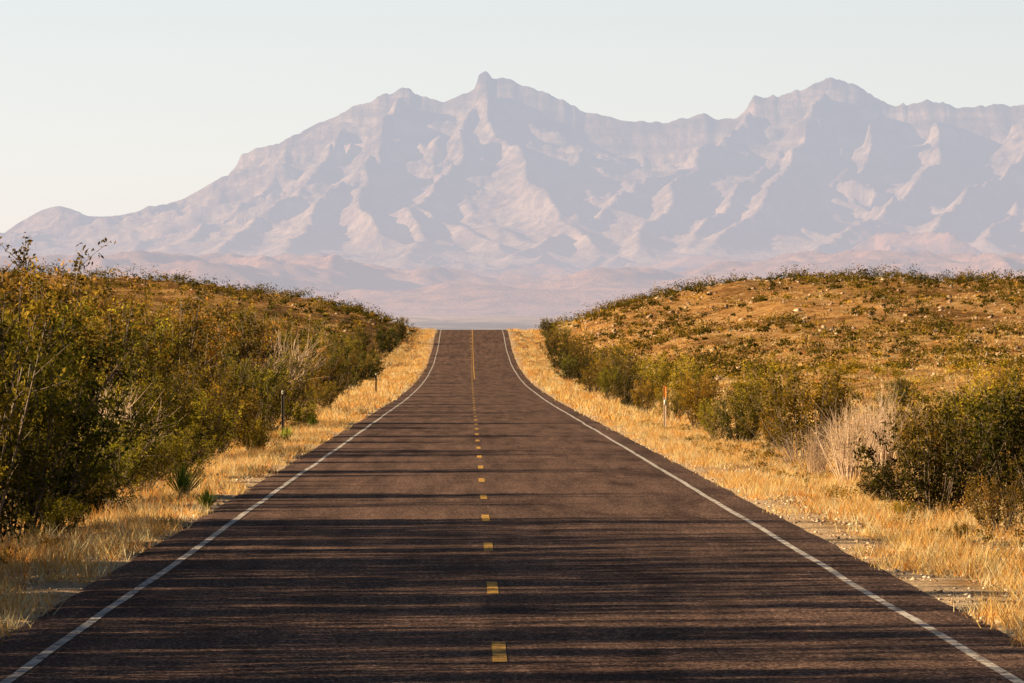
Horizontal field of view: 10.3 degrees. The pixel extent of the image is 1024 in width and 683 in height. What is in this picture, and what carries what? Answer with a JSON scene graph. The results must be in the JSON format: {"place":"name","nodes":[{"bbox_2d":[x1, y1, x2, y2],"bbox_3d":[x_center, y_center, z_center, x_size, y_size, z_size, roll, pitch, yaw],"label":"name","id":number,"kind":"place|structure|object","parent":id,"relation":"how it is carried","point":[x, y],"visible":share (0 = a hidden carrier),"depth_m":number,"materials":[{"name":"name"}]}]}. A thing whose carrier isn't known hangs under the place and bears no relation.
{"place":"outdoors","nodes":[
{"label":"outdoors","id":0,"kind":"place"},
{"bbox_2d":[0,330,1023,682],"bbox_3d":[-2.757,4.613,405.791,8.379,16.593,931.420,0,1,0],"label":"asphalt road","id":1,"kind":"structure","parent":0,"point":[362,558],"depth_m":57.83,"materials":[{"name":"grey asphalt"}]},
{"bbox_2d":[471,330,506,661],"bbox_3d":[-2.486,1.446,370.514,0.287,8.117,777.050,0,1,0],"label":"yellow centre line","id":2,"kind":"object","parent":1,"relation":"on","point":[499,652],"visible":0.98,"depth_m":56.89,"materials":[{"name":"paint"}]},
{"bbox_2d":[0,330,1023,682],"bbox_3d":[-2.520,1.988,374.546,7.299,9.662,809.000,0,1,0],"label":"white edge line","id":3,"kind":"object","parent":1,"relation":"on","point":[38,658],"visible":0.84,"depth_m":57.15,"materials":[{"name":"paint"}]},
{"bbox_2d":[0,71,1023,277],"bbox_3d":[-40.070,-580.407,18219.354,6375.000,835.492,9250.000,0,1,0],"label":"mountain range","id":4,"kind":"structure","parent":0,"point":[488,175],"depth_m":20757.88,"materials":[{"name":"stone"}]},
{"bbox_2d":[0,272,1023,641],"bbox_3d":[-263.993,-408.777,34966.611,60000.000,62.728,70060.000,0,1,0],"label":"desert ground","id":5,"kind":"structure","parent":0,"point":[532,322],"depth_m":562.82,"materials":[{"name":"soil"}]},
{"bbox_2d":[0,256,91,543],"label":"mesquite bush","id":6,"kind":"object","parent":5,"relation":"on","point":[17,437],"visible":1,"depth_m":65.70,"materials":[{"name":"green plant"}]},
{"bbox_2d":[0,261,101,332],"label":"mesquite bush","id":7,"kind":"object","parent":5,"relation":"on","point":[31,297],"visible":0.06,"depth_m":189.88,"materials":[{"name":"green plant"}]},
{"bbox_2d":[2,428,106,525],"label":"juniper shrub","id":8,"kind":"object","parent":5,"relation":"on","point":[74,465],"visible":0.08,"depth_m":83.76,"materials":[{"name":"green plant"}]},
{"bbox_2d":[18,489,93,536],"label":"shrub","id":9,"kind":"object","parent":5,"relation":"on","point":[53,516],"visible":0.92,"depth_m":75.87,"materials":[{"name":"green plant"}]},
{"bbox_2d":[0,232,115,387],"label":"mesquite bush","id":10,"kind":"object","parent":5,"relation":"on","point":[11,290],"visible":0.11,"depth_m":129.99,"materials":[{"name":"green plant"}]},
{"bbox_2d":[0,299,159,539],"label":"mesquite bush","id":11,"kind":"object","parent":5,"relation":"on","point":[33,482],"visible":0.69,"depth_m":77.46,"materials":[{"name":"green plant"}]},
{"bbox_2d":[0,259,169,473],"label":"mesquite bush","id":12,"kind":"object","parent":5,"relation":"on","point":[124,328],"visible":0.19,"depth_m":111.99,"materials":[{"name":"green plant"}]},
{"bbox_2d":[35,451,141,517],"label":"juniper shrub","id":13,"kind":"object","parent":5,"relation":"on","point":[103,485],"visible":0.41,"depth_m":83.85,"materials":[{"name":"green plant"}]},
{"bbox_2d":[38,419,152,510],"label":"creosote bush","id":14,"kind":"object","parent":5,"relation":"on","point":[127,463],"visible":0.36,"depth_m":89.71,"materials":[{"name":"green plant"}]},
{"bbox_2d":[0,288,191,505],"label":"mesquite bush","id":15,"kind":"object","parent":5,"relation":"on","point":[112,350],"visible":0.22,"depth_m":92.48,"materials":[{"name":"green plant"}]},
{"bbox_2d":[11,333,184,506],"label":"mesquite bush","id":16,"kind":"object","parent":5,"relation":"on","point":[76,395],"visible":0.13,"depth_m":91.54,"materials":[{"name":"green plant"}]},
{"bbox_2d":[58,276,157,356],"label":"mesquite bush","id":17,"kind":"object","parent":5,"relation":"on","point":[112,293],"visible":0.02,"depth_m":240.40,"materials":[{"name":"green plant"}]},
{"bbox_2d":[62,380,170,495],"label":"dead shrub","id":18,"kind":"object","parent":5,"relation":"on","point":[127,416],"visible":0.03,"depth_m":99.86,"materials":[{"name":"brown plant"}]},
{"bbox_2d":[62,292,186,408],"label":"mesquite bush","id":19,"kind":"object","parent":5,"relation":"on","point":[161,339],"visible":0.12,"depth_m":134.91,"materials":[{"name":"green plant"}]},
{"bbox_2d":[72,299,192,394],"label":"mesquite bush","id":20,"kind":"object","parent":5,"relation":"on","point":[144,339],"visible":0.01,"depth_m":180.16,"materials":[{"name":"green plant"}]},
{"bbox_2d":[52,353,235,487],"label":"mesquite bush","id":21,"kind":"object","parent":5,"relation":"on","point":[146,407],"visible":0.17,"depth_m":108.32,"materials":[{"name":"green plant"}]},
{"bbox_2d":[108,419,190,497],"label":"creosote bush","id":22,"kind":"object","parent":5,"relation":"on","point":[142,482],"visible":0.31,"depth_m":97.83,"materials":[{"name":"green plant"}]},
{"bbox_2d":[96,372,226,477],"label":"creosote bush","id":23,"kind":"object","parent":5,"relation":"on","point":[185,406],"visible":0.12,"depth_m":111.80,"materials":[{"name":"green plant"}]},
{"bbox_2d":[137,419,217,483],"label":"creosote bush","id":24,"kind":"object","parent":5,"relation":"on","point":[178,461],"visible":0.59,"depth_m":103.88,"materials":[{"name":"green plant"}]},
{"bbox_2d":[96,280,265,418],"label":"mesquite bush","id":25,"kind":"object","parent":5,"relation":"on","point":[189,330],"visible":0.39,"depth_m":159.71,"materials":[{"name":"green plant"}]},
{"bbox_2d":[107,355,254,472],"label":"mesquite bush","id":26,"kind":"object","parent":5,"relation":"on","point":[190,394],"visible":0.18,"depth_m":121.90,"materials":[{"name":"green plant"}]},
{"bbox_2d":[162,463,207,495],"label":"yucca plant","id":27,"kind":"object","parent":5,"relation":"on","point":[182,481],"visible":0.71,"depth_m":93.93,"materials":[{"name":"green plant"}]},
{"bbox_2d":[148,391,244,460],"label":"creosote bush","id":28,"kind":"object","parent":5,"relation":"on","point":[205,431],"visible":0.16,"depth_m":127.83,"materials":[{"name":"green plant"}]},
{"bbox_2d":[193,486,221,508],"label":"yucca plant","id":29,"kind":"object","parent":5,"relation":"on","point":[207,499],"visible":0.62,"depth_m":85.96,"materials":[{"name":"green plant"}]},
{"bbox_2d":[144,290,287,401],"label":"mesquite bush","id":30,"kind":"object","parent":5,"relation":"on","point":[255,332],"visible":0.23,"depth_m":189.73,"materials":[{"name":"green plant"}]},
{"bbox_2d":[182,371,252,456],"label":"creosote bush","id":31,"kind":"object","parent":5,"relation":"on","point":[214,398],"visible":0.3,"depth_m":139.76,"materials":[{"name":"green plant"}]},
{"bbox_2d":[162,346,298,448],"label":"mesquite bush","id":32,"kind":"object","parent":5,"relation":"on","point":[221,380],"visible":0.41,"depth_m":149.79,"materials":[{"name":"green plant"}]},
{"bbox_2d":[213,385,263,439],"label":"creosote bush","id":33,"kind":"object","parent":5,"relation":"on","point":[251,415],"visible":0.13,"depth_m":165.27,"materials":[{"name":"green plant"}]},
{"bbox_2d":[184,297,309,396],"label":"mesquite bush","id":34,"kind":"object","parent":5,"relation":"on","point":[262,320],"visible":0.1,"depth_m":224.96,"materials":[{"name":"green plant"}]},
{"bbox_2d":[194,331,313,419],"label":"bush","id":35,"kind":"object","parent":5,"relation":"on","point":[276,361],"visible":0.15,"depth_m":189.94,"materials":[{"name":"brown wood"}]},
{"bbox_2d":[206,340,317,433],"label":"mesquite bush","id":36,"kind":"object","parent":5,"relation":"on","point":[268,378],"visible":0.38,"depth_m":177.87,"materials":[{"name":"green plant"}]},
{"bbox_2d":[233,414,290,450],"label":"shrub","id":37,"kind":"object","parent":5,"relation":"on","point":[258,434],"visible":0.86,"depth_m":139.91,"materials":[{"name":"green plant"}]},
{"bbox_2d":[208,312,328,419],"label":"dead shrub","id":38,"kind":"object","parent":5,"relation":"on","point":[279,352],"visible":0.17,"depth_m":215.11,"materials":[{"name":"brown plant"}]},
{"bbox_2d":[243,364,297,430],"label":"creosote bush","id":39,"kind":"object","parent":5,"relation":"on","point":[286,403],"visible":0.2,"depth_m":185.29,"materials":[{"name":"green plant"}]},
{"bbox_2d":[223,309,327,388],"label":"mesquite bush","id":40,"kind":"object","parent":5,"relation":"on","point":[303,340],"visible":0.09,"depth_m":264.70,"materials":[{"name":"green plant"}]},
{"bbox_2d":[281,390,284,433],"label":"delineator post","id":41,"kind":"object","parent":5,"relation":"on","point":[283,409],"visible":0.67,"depth_m":163.00,"materials":[{"name":"metal"}]},
{"bbox_2d":[251,349,320,419],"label":"mesquite bush","id":42,"kind":"object","parent":5,"relation":"on","point":[296,394],"visible":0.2,"depth_m":211.94,"materials":[{"name":"green plant"}]},
{"bbox_2d":[280,401,318,426],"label":"shrub","id":43,"kind":"object","parent":5,"relation":"on","point":[309,410],"visible":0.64,"depth_m":194.88,"materials":[{"name":"green plant"}]},
{"bbox_2d":[274,337,330,409],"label":"mesquite bush","id":44,"kind":"object","parent":5,"relation":"on","point":[314,384],"visible":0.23,"depth_m":249.50,"materials":[{"name":"green plant"}]},
{"bbox_2d":[273,317,364,378],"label":"mesquite bush","id":45,"kind":"object","parent":5,"relation":"on","point":[316,346],"visible":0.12,"depth_m":309.79,"materials":[{"name":"green plant"}]},
{"bbox_2d":[299,380,338,409],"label":"creosote bush","id":46,"kind":"object","parent":5,"relation":"on","point":[324,403],"visible":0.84,"depth_m":245.09,"materials":[{"name":"green plant"}]},
{"bbox_2d":[305,350,352,403],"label":"mesquite bush","id":47,"kind":"object","parent":5,"relation":"on","point":[338,388],"visible":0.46,"depth_m":284.53,"materials":[{"name":"green plant"}]},
{"bbox_2d":[302,331,356,380],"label":"mesquite bush","id":48,"kind":"object","parent":5,"relation":"on","point":[342,345],"visible":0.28,"depth_m":400.20,"materials":[{"name":"green plant"}]},
{"bbox_2d":[314,344,366,396],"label":"mesquite bush","id":49,"kind":"object","parent":5,"relation":"on","point":[347,368],"visible":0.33,"depth_m":329.72,"materials":[{"name":"green plant"}]},
{"bbox_2d":[324,329,365,360],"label":"mesquite bush","id":50,"kind":"object","parent":5,"relation":"on","point":[350,336],"visible":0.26,"depth_m":459.89,"materials":[{"name":"green plant"}]},
{"bbox_2d":[334,347,377,387],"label":"mesquite bush","id":51,"kind":"object","parent":5,"relation":"on","point":[356,360],"visible":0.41,"depth_m":379.73,"materials":[{"name":"green plant"}]},
{"bbox_2d":[344,326,380,357],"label":"juniper shrub","id":52,"kind":"object","parent":5,"relation":"on","point":[365,340],"visible":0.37,"depth_m":519.71,"materials":[{"name":"green plant"}]},
{"bbox_2d":[347,348,386,380],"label":"juniper shrub","id":53,"kind":"object","parent":5,"relation":"on","point":[371,375],"visible":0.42,"depth_m":429.94,"materials":[{"name":"green plant"}]},
{"bbox_2d":[368,324,403,353],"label":"juniper shrub","id":54,"kind":"object","parent":5,"relation":"on","point":[382,338],"visible":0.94,"depth_m":559.58,"materials":[{"name":"green plant"}]},
{"bbox_2d":[387,316,417,341],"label":"juniper shrub","id":55,"kind":"object","parent":5,"relation":"on","point":[400,327],"visible":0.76,"depth_m":609.78,"materials":[{"name":"green plant"}]},
{"bbox_2d":[0,404,1023,646],"bbox_3d":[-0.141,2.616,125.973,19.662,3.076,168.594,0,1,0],"label":"dry roadside grass","id":56,"kind":"structure","parent":5,"relation":"on","point":[931,546],"depth_m":80.06,"materials":[{"name":"yellow plant"}]},
{"bbox_2d":[0,266,1023,379],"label":"hillside creosote","id":57,"kind":"object","parent":5,"relation":"on","point":[799,323],"visible":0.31,"depth_m":563.71,"materials":[{"name":"green plant"}]},
{"bbox_2d":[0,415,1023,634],"bbox_3d":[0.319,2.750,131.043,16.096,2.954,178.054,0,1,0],"label":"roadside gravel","id":58,"kind":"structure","parent":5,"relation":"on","point":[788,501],"depth_m":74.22,"materials":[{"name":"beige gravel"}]},
{"bbox_2d":[0,258,1023,377],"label":"hillside scrub","id":59,"kind":"object","parent":5,"relation":"on","point":[851,275],"visible":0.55,"depth_m":589.38,"materials":[{"name":"green plant"}]},
{"bbox_2d":[9,274,1022,446],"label":"hillside rocks","id":60,"kind":"object","parent":5,"relation":"on","point":[806,317],"visible":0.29,"depth_m":589.06,"materials":[{"name":"stone"}]},
{"bbox_2d":[19,271,1023,449],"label":"dry meadow grass","id":61,"kind":"structure","parent":5,"relation":"on","point":[364,398],"depth_m":417.67,"materials":[{"name":"yellow plant"}]},
{"bbox_2d":[44,345,1023,447],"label":"valley scrub","id":62,"kind":"object","parent":5,"relation":"on","point":[877,370],"visible":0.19,"depth_m":339.61,"materials":[{"name":"green plant"}]},
{"bbox_2d":[538,318,559,336],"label":"juniper shrub","id":63,"kind":"object","parent":5,"relation":"on","point":[544,328],"visible":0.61,"depth_m":629.91,"materials":[{"name":"green plant"}]},
{"bbox_2d":[536,332,567,355],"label":"juniper shrub","id":64,"kind":"object","parent":5,"relation":"on","point":[549,344],"visible":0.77,"depth_m":559.87,"materials":[{"name":"green plant"}]},
{"bbox_2d":[540,320,577,343],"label":"mesquite bush","id":65,"kind":"object","parent":5,"relation":"on","point":[556,330],"visible":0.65,"depth_m":599.87,"materials":[{"name":"green plant"}]},
{"bbox_2d":[545,343,578,369],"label":"juniper shrub","id":66,"kind":"object","parent":5,"relation":"on","point":[561,350],"visible":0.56,"depth_m":499.79,"materials":[{"name":"green plant"}]},
{"bbox_2d":[550,353,583,380],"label":"juniper shrub","id":67,"kind":"object","parent":5,"relation":"on","point":[567,365],"visible":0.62,"depth_m":439.93,"materials":[{"name":"green plant"}]},
{"bbox_2d":[556,335,584,356],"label":"mesquite bush","id":68,"kind":"object","parent":5,"relation":"on","point":[564,336],"visible":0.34,"depth_m":539.95,"materials":[{"name":"green plant"}]},
{"bbox_2d":[568,339,596,364],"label":"mesquite bush","id":69,"kind":"object","parent":5,"relation":"on","point":[576,351],"visible":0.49,"depth_m":480.20,"materials":[{"name":"green plant"}]},
{"bbox_2d":[563,354,608,385],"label":"juniper shrub","id":70,"kind":"object","parent":5,"relation":"on","point":[574,370],"visible":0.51,"depth_m":399.95,"materials":[{"name":"green plant"}]},
{"bbox_2d":[578,358,611,393],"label":"creosote bush","id":71,"kind":"object","parent":5,"relation":"on","point":[591,381],"visible":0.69,"depth_m":344.84,"materials":[{"name":"green plant"}]},
{"bbox_2d":[593,365,630,401],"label":"creosote bush","id":72,"kind":"object","parent":5,"relation":"on","point":[605,384],"visible":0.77,"depth_m":299.93,"materials":[{"name":"green plant"}]},
{"bbox_2d":[591,346,634,383],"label":"mesquite bush","id":73,"kind":"object","parent":5,"relation":"on","point":[598,354],"visible":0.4,"depth_m":379.82,"materials":[{"name":"green plant"}]},
{"bbox_2d":[587,353,647,395],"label":"mesquite bush","id":74,"kind":"object","parent":5,"relation":"on","point":[630,369],"visible":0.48,"depth_m":329.93,"materials":[{"name":"green plant"}]},
{"bbox_2d":[609,368,659,407],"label":"juniper shrub","id":75,"kind":"object","parent":5,"relation":"on","point":[627,399],"visible":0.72,"depth_m":269.99,"materials":[{"name":"green plant"}]},
{"bbox_2d":[630,375,662,411],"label":"creosote bush","id":76,"kind":"object","parent":5,"relation":"on","point":[639,401],"visible":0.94,"depth_m":244.99,"materials":[{"name":"green plant"}]},
{"bbox_2d":[632,351,685,403],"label":"creosote bush","id":77,"kind":"object","parent":5,"relation":"on","point":[662,371],"visible":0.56,"depth_m":289.69,"materials":[{"name":"green plant"}]},
{"bbox_2d":[663,386,666,428],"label":"utility marker post","id":78,"kind":"object","parent":5,"relation":"on","point":[664,402],"visible":0.9,"depth_m":187.09,"materials":[{"name":"orange plastic"}]},
{"bbox_2d":[650,380,690,419],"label":"creosote bush","id":79,"kind":"object","parent":5,"relation":"on","point":[676,408],"visible":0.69,"depth_m":215.09,"materials":[{"name":"green plant"}]},
{"bbox_2d":[656,349,721,413],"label":"creosote bush","id":80,"kind":"object","parent":5,"relation":"on","point":[699,374],"visible":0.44,"depth_m":239.95,"materials":[{"name":"green plant"}]},
{"bbox_2d":[672,367,741,427],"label":"creosote bush","id":81,"kind":"object","parent":5,"relation":"on","point":[687,399],"visible":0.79,"depth_m":194.72,"materials":[{"name":"green plant"}]},
{"bbox_2d":[694,395,733,437],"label":"creosote bush","id":82,"kind":"object","parent":5,"relation":"on","point":[710,418],"visible":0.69,"depth_m":169.88,"materials":[{"name":"green plant"}]},
{"bbox_2d":[697,390,772,443],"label":"juniper shrub","id":83,"kind":"object","parent":5,"relation":"on","point":[750,435],"visible":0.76,"depth_m":161.92,"materials":[{"name":"green plant"}]},
{"bbox_2d":[731,351,808,428],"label":"creosote bush","id":84,"kind":"object","parent":5,"relation":"on","point":[758,382],"visible":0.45,"depth_m":184.93,"materials":[{"name":"green plant"}]},
{"bbox_2d":[747,407,794,450],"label":"creosote bush","id":85,"kind":"object","parent":5,"relation":"on","point":[767,436],"visible":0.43,"depth_m":150.01,"materials":[{"name":"green plant"}]},
{"bbox_2d":[728,351,860,461],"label":"creosote bush","id":86,"kind":"object","parent":5,"relation":"on","point":[832,402],"visible":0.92,"depth_m":134.02,"materials":[{"name":"green plant"}]},
{"bbox_2d":[778,425,838,476],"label":"dead shrub","id":87,"kind":"object","parent":5,"relation":"on","point":[820,464],"visible":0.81,"depth_m":118.04,"materials":[{"name":"beige plant"}]},
{"bbox_2d":[806,379,874,418],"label":"shrub","id":88,"kind":"object","parent":5,"relation":"on","point":[816,390],"visible":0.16,"depth_m":199.95,"materials":[{"name":"green plant"}]},
{"bbox_2d":[807,394,900,482],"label":"dead shrub","id":89,"kind":"object","parent":5,"relation":"on","point":[843,469],"visible":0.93,"depth_m":112.03,"materials":[{"name":"beige plant"}]},
{"bbox_2d":[856,450,912,503],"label":"juniper shrub","id":90,"kind":"object","parent":5,"relation":"on","point":[874,490],"visible":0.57,"depth_m":94.93,"materials":[{"name":"green plant"}]},
{"bbox_2d":[845,379,938,467],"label":"dead shrub","id":91,"kind":"object","parent":5,"relation":"on","point":[887,420],"visible":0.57,"depth_m":122.01,"materials":[{"name":"beige plant"}]},
{"bbox_2d":[876,371,923,407],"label":"juniper shrub","id":92,"kind":"object","parent":5,"relation":"on","point":[900,385],"visible":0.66,"depth_m":230.01,"materials":[{"name":"green plant"}]},
{"bbox_2d":[863,394,946,436],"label":"shrub","id":93,"kind":"object","parent":5,"relation":"on","point":[902,410],"visible":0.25,"depth_m":159.99,"materials":[{"name":"green plant"}]},
{"bbox_2d":[891,500,920,516],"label":"shrub","id":94,"kind":"object","parent":5,"relation":"on","point":[904,505],"visible":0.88,"depth_m":84.07,"materials":[{"name":"green plant"}]},
{"bbox_2d":[851,392,1012,515],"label":"juniper shrub","id":95,"kind":"object","parent":5,"relation":"on","point":[934,469],"visible":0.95,"depth_m":89.86,"materials":[{"name":"green plant"}]},
{"bbox_2d":[940,520,976,540],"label":"shrub","id":96,"kind":"object","parent":5,"relation":"on","point":[962,527],"visible":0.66,"depth_m":76.07,"materials":[{"name":"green plant"}]},
{"bbox_2d":[935,385,986,422],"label":"juniper shrub","id":97,"kind":"object","parent":5,"relation":"on","point":[960,394],"visible":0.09,"depth_m":165.02,"materials":[{"name":"green plant"}]},
{"bbox_2d":[910,350,1023,478],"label":"creosote bush","id":98,"kind":"object","parent":5,"relation":"on","point":[959,404],"visible":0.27,"depth_m":111.95,"materials":[{"name":"green plant"}]},
{"bbox_2d":[921,364,1023,503],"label":"juniper shrub","id":99,"kind":"object","parent":5,"relation":"on","point":[1012,424],"visible":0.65,"depth_m":95.72,"materials":[{"name":"green plant"}]},
{"bbox_2d":[961,471,1023,535],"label":"creosote bush","id":100,"kind":"object","parent":5,"relation":"on","point":[1008,503],"visible":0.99,"depth_m":79.99,"materials":[{"name":"green plant"}]},
{"bbox_2d":[965,361,1023,405],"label":"creosote bush","id":101,"kind":"object","parent":5,"relation":"on","point":[989,372],"visible":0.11,"depth_m":190.12,"materials":[{"name":"green plant"}]},
{"bbox_2d":[987,448,1023,524],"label":"juniper shrub","id":102,"kind":"object","parent":5,"relation":"on","point":[1015,472],"visible":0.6,"depth_m":84.14,"materials":[{"name":"green plant"}]},
{"bbox_2d":[0,250,1023,315],"bbox_3d":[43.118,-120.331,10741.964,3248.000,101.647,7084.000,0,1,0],"label":"foothills","id":103,"kind":"structure","parent":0,"point":[437,291],"depth_m":9021.25,"materials":[{"name":"stone"}]},
{"bbox_2d":[0,0,1023,232],"label":"sky","id":104,"kind":"structure","parent":0,"point":[108,107],"materials":[{"name":"white"}]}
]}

